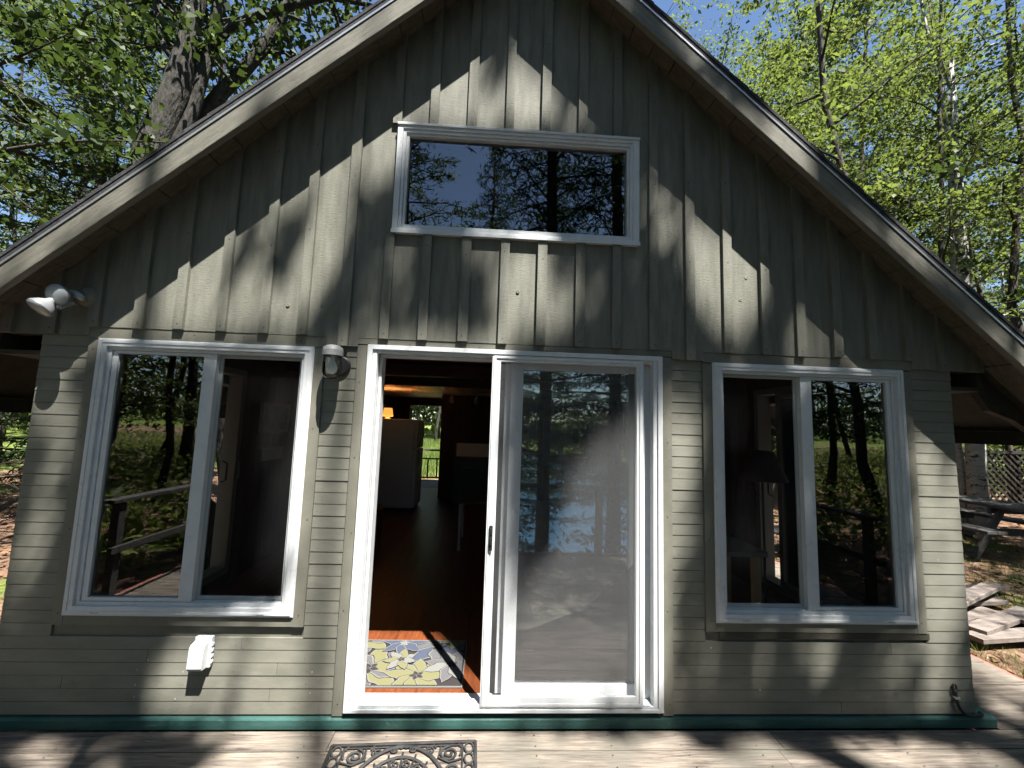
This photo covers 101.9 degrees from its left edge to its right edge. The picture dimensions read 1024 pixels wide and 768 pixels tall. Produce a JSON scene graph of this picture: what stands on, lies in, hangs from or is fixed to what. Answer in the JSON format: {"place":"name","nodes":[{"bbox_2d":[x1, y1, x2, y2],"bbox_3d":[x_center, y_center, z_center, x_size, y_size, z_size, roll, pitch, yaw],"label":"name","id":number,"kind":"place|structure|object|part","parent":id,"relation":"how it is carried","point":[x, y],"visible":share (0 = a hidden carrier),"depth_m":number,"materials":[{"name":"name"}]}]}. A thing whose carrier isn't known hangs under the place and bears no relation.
{"place":"outdoors","nodes":[
{"label":"outdoors","id":0,"kind":"place"},
{"bbox_2d":[422,438,439,478],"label":"meadow","id":1,"kind":"structure","parent":0,"point":[427,444],"depth_m":20.23,"materials":[{"name":"green plant"}]},
{"bbox_2d":[0,423,1023,731],"bbox_3d":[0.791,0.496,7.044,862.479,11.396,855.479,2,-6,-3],"label":"ground","id":2,"kind":"structure","parent":0,"point":[6,537],"depth_m":6.06,"materials":[{"name":"brown soil"}]},
{"bbox_2d":[0,77,38,230],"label":"forest tree","id":3,"kind":"object","parent":2,"relation":"on","point":[20,133],"visible":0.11,"depth_m":19.68,"materials":[{"name":"green plant"}]},
{"bbox_2d":[0,155,42,441],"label":"forest tree","id":4,"kind":"object","parent":2,"relation":"on","point":[4,431],"visible":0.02,"depth_m":21.93,"materials":[{"name":"green plant"}]},
{"bbox_2d":[0,167,93,242],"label":"forest tree","id":5,"kind":"object","parent":2,"relation":"on","point":[68,200],"depth_m":21.79,"materials":[{"name":"green plant"}]},
{"bbox_2d":[0,0,123,462],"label":"forest tree","id":6,"kind":"object","parent":2,"relation":"on","point":[11,208],"visible":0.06,"depth_m":14.22,"materials":[{"name":"green plant"}]},
{"bbox_2d":[0,0,130,250],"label":"forest tree","id":7,"kind":"object","parent":2,"relation":"on","point":[7,44],"visible":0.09,"depth_m":12.54,"materials":[{"name":"green plant"}]},
{"bbox_2d":[0,0,162,493],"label":"hemlock tree","id":8,"kind":"object","parent":2,"relation":"on","point":[15,416],"visible":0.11,"depth_m":8.57,"materials":[{"name":"green plant"}]},
{"bbox_2d":[0,80,163,122],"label":"maple sapling","id":9,"kind":"object","parent":2,"relation":"on","point":[136,101],"visible":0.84,"depth_m":5.84,"materials":[{"name":"green plant"}]},
{"bbox_2d":[2,8,169,204],"bbox_3d":[-12.085,-5.745,12.846,6.219,17.763,6.887,0,-6,14],"label":"forest tree","id":10,"kind":"object","parent":2,"relation":"on","point":[82,124],"visible":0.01,"depth_m":12.42,"materials":[{"name":"green plant"}]},
{"bbox_2d":[0,0,245,248],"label":"beech tree","id":11,"kind":"object","parent":2,"relation":"on","point":[7,89],"visible":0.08,"depth_m":10.45,"materials":[{"name":"green plant"}]},
{"bbox_2d":[0,0,250,232],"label":"maple tree","id":12,"kind":"object","parent":2,"relation":"on","point":[68,39],"visible":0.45,"depth_m":5.52,"materials":[{"name":"green plant"}]},
{"bbox_2d":[0,0,330,481],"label":"beech tree","id":13,"kind":"object","parent":2,"relation":"on","point":[221,420],"visible":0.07,"depth_m":9.00,"materials":[{"name":"green plant"}]},
{"bbox_2d":[53,60,278,158],"bbox_3d":[-8.613,-4.785,17.609,11.336,16.974,11.635,1,-6,11],"label":"forest tree","id":14,"kind":"object","parent":2,"relation":"on","point":[253,74],"depth_m":15.49,"materials":[{"name":"green plant"}]},
{"bbox_2d":[5,0,371,163],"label":"maple tree","id":15,"kind":"object","parent":2,"relation":"on","point":[181,91],"visible":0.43,"depth_m":6.48,"materials":[{"name":"green plant"}]},
{"bbox_2d":[203,499,215,570],"bbox_3d":[-3.899,1.715,4.461,1.260,1.200,0.706,2,-6,-3],"label":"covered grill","id":16,"kind":"object","parent":2,"relation":"on","point":[210,534],"visible":0.02,"depth_m":4.56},
{"bbox_2d":[417,406,420,419],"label":"forest tree","id":17,"kind":"object","parent":2,"relation":"on","point":[419,412],"depth_m":40.19,"materials":[{"name":"green plant"}]},
{"bbox_2d":[421,479,437,487],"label":"porch floor","id":18,"kind":"structure","parent":2,"relation":"on","point":[425,483],"depth_m":11.35,"materials":[{"name":"grey wood"}]},
{"bbox_2d":[421,449,439,477],"bbox_3d":[-2.036,2.521,12.129,5.300,1.300,0.160,2,-6,-3],"label":"porch railing","id":19,"kind":"object","parent":18,"relation":"on","point":[436,459],"visible":0.04,"depth_m":12.07,"materials":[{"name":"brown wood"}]},
{"bbox_2d":[434,406,440,441],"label":"forest tree","id":20,"kind":"object","parent":2,"relation":"on","point":[436,427],"depth_m":35.77,"materials":[{"name":"grey plant"}]},
{"bbox_2d":[438,407,441,438],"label":"forest tree","id":21,"kind":"object","parent":2,"relation":"on","point":[439,428],"depth_m":43.33,"materials":[{"name":"plant"}]},
{"bbox_2d":[0,479,1023,671],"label":"leaf litter","id":22,"kind":"object","parent":2,"relation":"on","point":[997,658],"visible":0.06,"depth_m":6.20,"materials":[{"name":"brown plant"}]},
{"bbox_2d":[2,405,1021,457],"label":"woods","id":23,"kind":"object","parent":2,"relation":"on","point":[427,419],"visible":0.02,"depth_m":42.40,"materials":[{"name":"green plant"}]},
{"bbox_2d":[667,0,854,142],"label":"beech tree","id":24,"kind":"object","parent":2,"relation":"on","point":[681,8],"depth_m":14.47,"materials":[{"name":"green plant"}]},
{"bbox_2d":[774,525,779,553],"bbox_3d":[5.248,2.469,6.576,1.805,0.734,1.596,5,-7,-28],"label":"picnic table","id":25,"kind":"object","parent":2,"relation":"on","point":[776,529],"visible":0.03,"depth_m":6.83,"materials":[{"name":"grey wood"}]},
{"bbox_2d":[678,0,877,182],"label":"beech tree","id":26,"kind":"object","parent":2,"relation":"on","point":[746,54],"visible":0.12,"depth_m":14.96,"materials":[{"name":"green plant"}]},
{"bbox_2d":[746,26,904,178],"bbox_3d":[14.244,-6.348,20.784,8.848,21.554,7.341,2,-6,-4],"label":"forest tree","id":27,"kind":"object","parent":2,"relation":"on","point":[828,63],"visible":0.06,"depth_m":20.06,"materials":[{"name":"green plant"}]},
{"bbox_2d":[718,0,959,181],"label":"forest tree","id":28,"kind":"object","parent":2,"relation":"on","point":[808,24],"visible":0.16,"depth_m":16.83,"materials":[{"name":"green plant"}]},
{"bbox_2d":[694,0,1023,212],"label":"maple tree","id":29,"kind":"object","parent":2,"relation":"on","point":[831,129],"visible":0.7,"depth_m":8.89,"materials":[{"name":"green plant"}]},
{"bbox_2d":[772,100,947,262],"bbox_3d":[9.178,-3.136,16.286,10.801,14.306,9.403,-2,-7,35],"label":"maple tree","id":30,"kind":"object","parent":2,"relation":"on","point":[846,150],"depth_m":14.37,"materials":[{"name":"green plant"}]},
{"bbox_2d":[813,133,918,214],"bbox_3d":[10.270,-2.815,15.410,9.791,13.426,10.060,1,-6,12],"label":"forest tree","id":31,"kind":"object","parent":2,"relation":"on","point":[898,141],"visible":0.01,"depth_m":11.11,"materials":[{"name":"green plant"}]},
{"bbox_2d":[734,33,1023,317],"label":"beech tree","id":32,"kind":"object","parent":2,"relation":"on","point":[920,199],"visible":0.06,"depth_m":11.09,"materials":[{"name":"green plant"}]},
{"bbox_2d":[740,0,1023,214],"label":"forest tree","id":33,"kind":"object","parent":2,"relation":"on","point":[868,4],"visible":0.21,"depth_m":17.79,"materials":[{"name":"green plant"}]},
{"bbox_2d":[747,53,1023,256],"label":"beech tree","id":34,"kind":"object","parent":2,"relation":"on","point":[869,127],"visible":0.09,"depth_m":14.23,"materials":[{"name":"green plant"}]},
{"bbox_2d":[749,28,1023,493],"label":"beech tree","id":35,"kind":"object","parent":2,"relation":"on","point":[839,115],"visible":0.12,"depth_m":8.58,"materials":[{"name":"green plant"}]},
{"bbox_2d":[771,154,1023,451],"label":"maple sapling","id":36,"kind":"object","parent":2,"relation":"on","point":[1012,296],"visible":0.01,"depth_m":9.72,"materials":[{"name":"green plant"}]},
{"bbox_2d":[771,438,1023,496],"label":"undergrowth","id":37,"kind":"object","parent":2,"relation":"on","point":[996,447],"visible":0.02,"depth_m":14.29,"materials":[{"name":"green plant"}]},
{"bbox_2d":[774,525,1023,677],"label":"grass","id":38,"kind":"structure","parent":2,"relation":"on","point":[1008,580],"depth_m":5.78,"materials":[{"name":"green plant"}]},
{"bbox_2d":[775,561,1023,729],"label":"deck rim","id":39,"kind":"object","parent":2,"relation":"on","point":[967,728],"depth_m":2.75,"materials":[{"name":"wood"}]},
{"bbox_2d":[0,562,1023,767],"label":"deck","id":40,"kind":"structure","parent":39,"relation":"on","point":[998,694],"depth_m":2.18,"materials":[{"name":"grey wood"}]},
{"bbox_2d":[321,739,476,767],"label":"doormat","id":41,"kind":"object","parent":40,"relation":"on","point":[410,746],"visible":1,"depth_m":2.10,"materials":[{"name":"black rubber"}]},
{"bbox_2d":[0,0,1023,730],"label":"cabin","id":42,"kind":"object","parent":40,"relation":"on","point":[646,274],"visible":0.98,"depth_m":2.52,"materials":[{"name":"paint"}]},
{"bbox_2d":[26,283,97,316],"bbox_3d":[-2.485,-0.469,2.305,0.136,0.224,0.276,-1,-6,23],"label":"floodlight","id":43,"kind":"object","parent":42,"relation":"attached to","point":[59,296],"visible":1,"depth_m":2.26,"materials":[{"name":"grey"}]},
{"bbox_2d":[61,338,314,617],"bbox_3d":[-1.803,0.520,2.392,1.220,1.525,0.112,2,-6,-3],"label":"window","id":44,"kind":"structure","parent":42,"relation":"in","point":[138,547],"depth_m":2.36,"materials":[{"name":"white plastic"}]},
{"bbox_2d":[186,635,214,670],"bbox_3d":[-1.678,1.456,2.239,0.096,0.158,0.080,2,-6,-3],"label":"dryer vent cover","id":45,"kind":"object","parent":42,"relation":"attached to","point":[200,653],"visible":1,"depth_m":2.22,"materials":[{"name":"white plastic"}]},
{"bbox_2d":[202,366,247,585],"bbox_3d":[-2.688,0.758,3.304,0.193,1.940,1.540,2,-6,-3],"label":"side door","id":46,"kind":"structure","parent":42,"relation":"in","point":[229,473],"depth_m":4.00,"materials":[{"name":"grey"}]},
{"bbox_2d":[261,446,282,460],"bbox_3d":[-2.715,0.785,4.707,0.013,0.141,0.436,2,-6,-3],"label":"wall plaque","id":47,"kind":"object","parent":42,"relation":"attached to","point":[270,453],"depth_m":4.67,"materials":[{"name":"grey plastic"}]},
{"bbox_2d":[258,402,289,432],"bbox_3d":[-2.696,0.387,4.728,0.023,0.329,0.606,2,-6,-3],"label":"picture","id":48,"kind":"object","parent":42,"relation":"attached to","point":[274,417],"visible":1,"depth_m":4.70,"materials":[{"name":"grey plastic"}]},
{"bbox_2d":[322,344,350,378],"bbox_3d":[-1.018,-0.123,2.390,0.128,0.196,0.157,2,-6,-3],"label":"wall lamp","id":49,"kind":"object","parent":42,"relation":"attached to","point":[339,364],"visible":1,"depth_m":2.37,"materials":[{"name":"black plastic"}]},
{"bbox_2d":[373,404,386,454],"bbox_3d":[-3.011,0.970,9.063,0.160,1.100,1.300,2,-6,-3],"label":"window","id":50,"kind":"structure","parent":42,"relation":"in","point":[384,406],"depth_m":9.56,"materials":[{"name":"white plastic"}]},
{"bbox_2d":[377,418,423,510],"bbox_3d":[-2.111,1.490,7.850,0.800,1.638,0.700,2,-6,-3],"label":"refrigerator","id":51,"kind":"object","parent":42,"relation":"on","point":[400,468],"visible":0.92,"depth_m":7.52,"materials":[{"name":"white metal"}]},
{"bbox_2d":[383,408,392,418],"bbox_3d":[-2.333,0.551,7.802,0.200,0.200,0.200,2,-6,-3],"label":"table lamp","id":52,"kind":"object","parent":51,"relation":"on","point":[387,412],"visible":1,"depth_m":7.74,"materials":[{"name":"orange fabric"}]},
{"bbox_3d":[-1.773,1.741,7.843,0.107,1.038,0.700,2,-6,-3],"label":"door","id":53,"kind":"part","parent":51,"relation":"part of","materials":[{"name":"black metal"}]},
{"bbox_3d":[-1.747,0.951,7.923,0.107,0.520,0.700,2,-6,-3],"label":"door","id":54,"kind":"part","parent":51,"relation":"part of","materials":[{"name":"black metal"}]},
{"bbox_2d":[408,404,412,418],"bbox_3d":[-2.466,1.494,9.887,0.040,2.000,0.760,3,-6,-9],"label":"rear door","id":55,"kind":"structure","parent":42,"relation":"in","point":[410,410],"depth_m":9.67,"materials":[{"name":"wood"}]},
{"bbox_2d":[358,640,466,687],"bbox_3d":[-0.727,1.833,2.743,0.831,0.015,0.541,2,-6,-3],"label":"rug","id":56,"kind":"object","parent":42,"relation":"on","point":[415,663],"visible":0.79,"depth_m":2.71,"materials":[{"name":"multicoloured fabric"}]},
{"bbox_2d":[442,393,490,403],"bbox_3d":[-0.872,0.298,8.434,1.100,0.207,0.144,2,-6,-3],"label":"track light","id":57,"kind":"object","parent":42,"relation":"attached to","point":[451,400],"visible":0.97,"depth_m":8.45,"materials":[{"name":"black metal"}]},
{"bbox_2d":[452,443,488,505],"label":"cooking range","id":58,"kind":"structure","parent":42,"relation":"on","point":[470,467],"depth_m":8.25,"materials":[{"name":"black metal"}]},
{"bbox_2d":[457,492,530,551],"bbox_3d":[-0.251,1.836,5.588,0.920,0.614,0.720,2,-6,-3],"label":"side table","id":59,"kind":"object","parent":42,"relation":"on","point":[472,498],"visible":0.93,"depth_m":5.37,"materials":[{"name":"brown wood"}]},
{"bbox_2d":[343,344,663,713],"bbox_3d":[-0.002,0.819,2.469,1.785,2.040,0.177,2,-6,-3],"label":"sliding door","id":60,"kind":"structure","parent":42,"relation":"in","point":[604,654],"depth_m":2.44,"materials":[{"name":"white plastic"}]},
{"bbox_2d":[390,121,639,246],"bbox_3d":[0.041,-1.245,2.642,1.541,0.721,0.116,2,-6,-3],"label":"window","id":61,"kind":"structure","parent":42,"relation":"in","point":[461,181],"depth_m":2.64,"materials":[{"name":"clear glass"}]},
{"bbox_2d":[615,411,623,463],"bbox_3d":[2.371,1.174,9.323,0.155,1.100,1.300,2,-6,-3],"label":"window","id":62,"kind":"structure","parent":42,"relation":"in","point":[619,425],"depth_m":9.15,"materials":[{"name":"grey glass"}]},
{"bbox_2d":[726,535,768,602],"bbox_3d":[1.624,1.610,3.253,0.480,0.714,0.500,2,-6,-3],"label":"stand","id":63,"kind":"object","parent":42,"relation":"on","point":[735,547],"visible":0.39,"depth_m":3.07,"materials":[{"name":"grey"}]},
{"bbox_2d":[737,450,788,602],"bbox_3d":[2.226,1.312,3.666,0.400,1.430,0.400,2,-6,-3],"label":"floor lamp","id":64,"kind":"object","parent":42,"relation":"on","point":[762,466],"visible":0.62,"depth_m":3.62,"materials":[{"name":"black plastic"}]},
{"bbox_2d":[753,385,798,602],"bbox_3d":[2.624,0.959,3.561,0.193,1.940,1.540,2,-6,-3],"label":"side door","id":65,"kind":"structure","parent":42,"relation":"in","point":[788,583],"depth_m":4.00,"materials":[{"name":"grey"}]},
{"bbox_2d":[711,362,918,624],"bbox_3d":[1.832,0.657,2.568,1.240,1.536,0.112,2,-6,-3],"label":"window","id":66,"kind":"structure","parent":42,"relation":"in","point":[851,458],"depth_m":2.56,"materials":[{"name":"white plastic"}]},
{"bbox_2d":[951,683,983,716],"bbox_3d":[2.699,1.867,2.456,0.193,0.183,0.038,2,-6,-3],"label":"cable","id":67,"kind":"object","parent":42,"relation":"hanging from","point":[956,697],"visible":1,"depth_m":2.44,"materials":[{"name":"black plastic"}]},
{"bbox_2d":[797,0,1023,523],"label":"aspen tree","id":68,"kind":"object","parent":2,"relation":"on","point":[960,461],"visible":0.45,"depth_m":9.51,"materials":[{"name":"green plant"}]},
{"bbox_2d":[810,2,1015,221],"bbox_3d":[18.624,-6.558,20.464,9.048,22.040,7.507,0,-6,13],"label":"forest tree","id":69,"kind":"object","parent":2,"relation":"on","point":[946,64],"visible":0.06,"depth_m":19.61,"materials":[{"name":"green plant"}]},
{"bbox_2d":[814,0,1023,502],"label":"maple tree","id":70,"kind":"object","parent":2,"relation":"on","point":[978,287],"visible":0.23,"depth_m":12.01,"materials":[{"name":"green plant"}]},
{"bbox_2d":[827,7,1023,526],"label":"birch tree","id":71,"kind":"object","parent":2,"relation":"on","point":[977,482],"visible":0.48,"depth_m":9.24,"materials":[{"name":"green plant"}]},
{"bbox_2d":[835,0,1023,333],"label":"maple tree","id":72,"kind":"object","parent":2,"relation":"on","point":[1016,320],"visible":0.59,"depth_m":8.88,"materials":[{"name":"green plant"}]},
{"bbox_2d":[837,0,1023,263],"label":"maple tree","id":73,"kind":"object","parent":2,"relation":"on","point":[940,239],"visible":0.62,"depth_m":8.89,"materials":[{"name":"green plant"}]},
{"bbox_2d":[871,176,1023,448],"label":"beech tree","id":74,"kind":"object","parent":2,"relation":"on","point":[1022,273],"visible":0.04,"depth_m":11.34,"materials":[{"name":"green plant"}]},
{"bbox_2d":[873,118,1023,323],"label":"beech tree","id":75,"kind":"object","parent":2,"relation":"on","point":[995,294],"visible":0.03,"depth_m":16.59,"materials":[{"name":"green plant"}]},
{"bbox_2d":[920,180,983,283],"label":"forest tree","id":76,"kind":"object","parent":2,"relation":"on","point":[945,203],"visible":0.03,"depth_m":22.54,"materials":[{"name":"green plant"}]},
{"bbox_2d":[897,202,1007,312],"bbox_3d":[19.608,-2.869,21.222,11.136,14.862,10.838,3,-6,-14],"label":"forest tree","id":77,"kind":"object","parent":2,"relation":"on","point":[980,277],"depth_m":18.03,"materials":[{"name":"green plant"}]},
{"bbox_2d":[913,131,1023,318],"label":"forest tree","id":78,"kind":"object","parent":2,"relation":"on","point":[1002,288],"visible":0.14,"depth_m":16.95,"materials":[{"name":"green plant"}]},
{"bbox_2d":[917,156,1021,276],"bbox_3d":[11.101,-1.619,4.795,9.273,9.060,7.698,-2,-7,34],"label":"maple sapling","id":79,"kind":"object","parent":2,"relation":"on","point":[945,171],"visible":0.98,"depth_m":7.30,"materials":[{"name":"green plant"}]},
{"bbox_2d":[922,33,1023,254],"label":"forest tree","id":80,"kind":"object","parent":2,"relation":"on","point":[1009,96],"visible":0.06,"depth_m":18.88,"materials":[{"name":"green plant"}]},
{"bbox_2d":[967,606,998,621],"bbox_3d":[4.795,2.532,4.483,1.300,0.063,0.186,4,-6,-17],"label":"board","id":81,"kind":"object","parent":2,"relation":"on","point":[979,612],"visible":0.24,"depth_m":4.59,"materials":[{"name":"grey wood"}]},
{"bbox_2d":[970,595,1008,605],"bbox_3d":[5.031,2.517,4.799,1.500,0.050,0.171,3,-6,-9],"label":"board","id":82,"kind":"object","parent":81,"relation":"on","point":[990,600],"visible":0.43,"depth_m":4.81,"materials":[{"name":"grey wood"}]},
{"bbox_2d":[965,583,1010,590],"bbox_3d":[5.416,2.537,5.119,1.800,0.061,0.143,3,-6,-13],"label":"board","id":83,"kind":"object","parent":2,"relation":"on","point":[1003,587],"visible":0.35,"depth_m":5.24,"materials":[{"name":"grey wood"}]},
{"bbox_2d":[957,449,1023,503],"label":"lattice fence","id":84,"kind":"object","parent":2,"relation":"on","point":[1018,469],"visible":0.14,"depth_m":10.38,"materials":[{"name":"wood"}]},
{"bbox_2d":[959,494,1023,558],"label":"picnic table","id":85,"kind":"object","parent":2,"relation":"on","point":[997,510],"visible":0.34,"depth_m":6.77,"materials":[{"name":"grey wood"}]},
{"bbox_2d":[967,208,1023,313],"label":"forest tree","id":86,"kind":"object","parent":2,"relation":"on","point":[996,246],"visible":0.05,"depth_m":28.75,"materials":[{"name":"green plant"}]},
{"bbox_2d":[969,627,1023,644],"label":"board","id":87,"kind":"object","parent":2,"relation":"on","point":[1010,635],"visible":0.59,"depth_m":4.04,"materials":[{"name":"grey wood"}]},
{"bbox_2d":[968,606,1023,635],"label":"board","id":88,"kind":"object","parent":87,"relation":"on","point":[999,621],"visible":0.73,"depth_m":4.27,"materials":[{"name":"grey wood"}]},
{"bbox_2d":[1009,614,1023,623],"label":"board","id":89,"kind":"object","parent":87,"relation":"on","point":[1022,620],"visible":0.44,"depth_m":4.33,"materials":[{"name":"grey wood"}]},
{"bbox_2d":[975,240,1023,449],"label":"forest tree","id":90,"kind":"object","parent":2,"relation":"on","point":[1007,275],"visible":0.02,"depth_m":22.10,"materials":[{"name":"green plant"}]},
{"bbox_2d":[986,192,1023,300],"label":"forest tree","id":91,"kind":"object","parent":2,"relation":"on","point":[1006,271],"visible":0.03,"depth_m":22.86,"materials":[{"name":"green plant"}]},
{"bbox_2d":[0,0,1023,420],"label":"sky","id":92,"kind":"structure","parent":0,"point":[712,13],"materials":[{"name":"blue"}]},
{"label":"board","id":93,"kind":"object","parent":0,"visible":0},
{"bbox_2d":[966,582,1000,606],"bbox_3d":[5.288,2.410,4.753,1.101,0.078,0.152,5,-6,-27],"label":"board","id":94,"kind":"object","parent":93,"relation":"on","point":[978,592],"visible":0.51,"depth_m":4.78,"materials":[{"name":"grey wood"}]}
]}

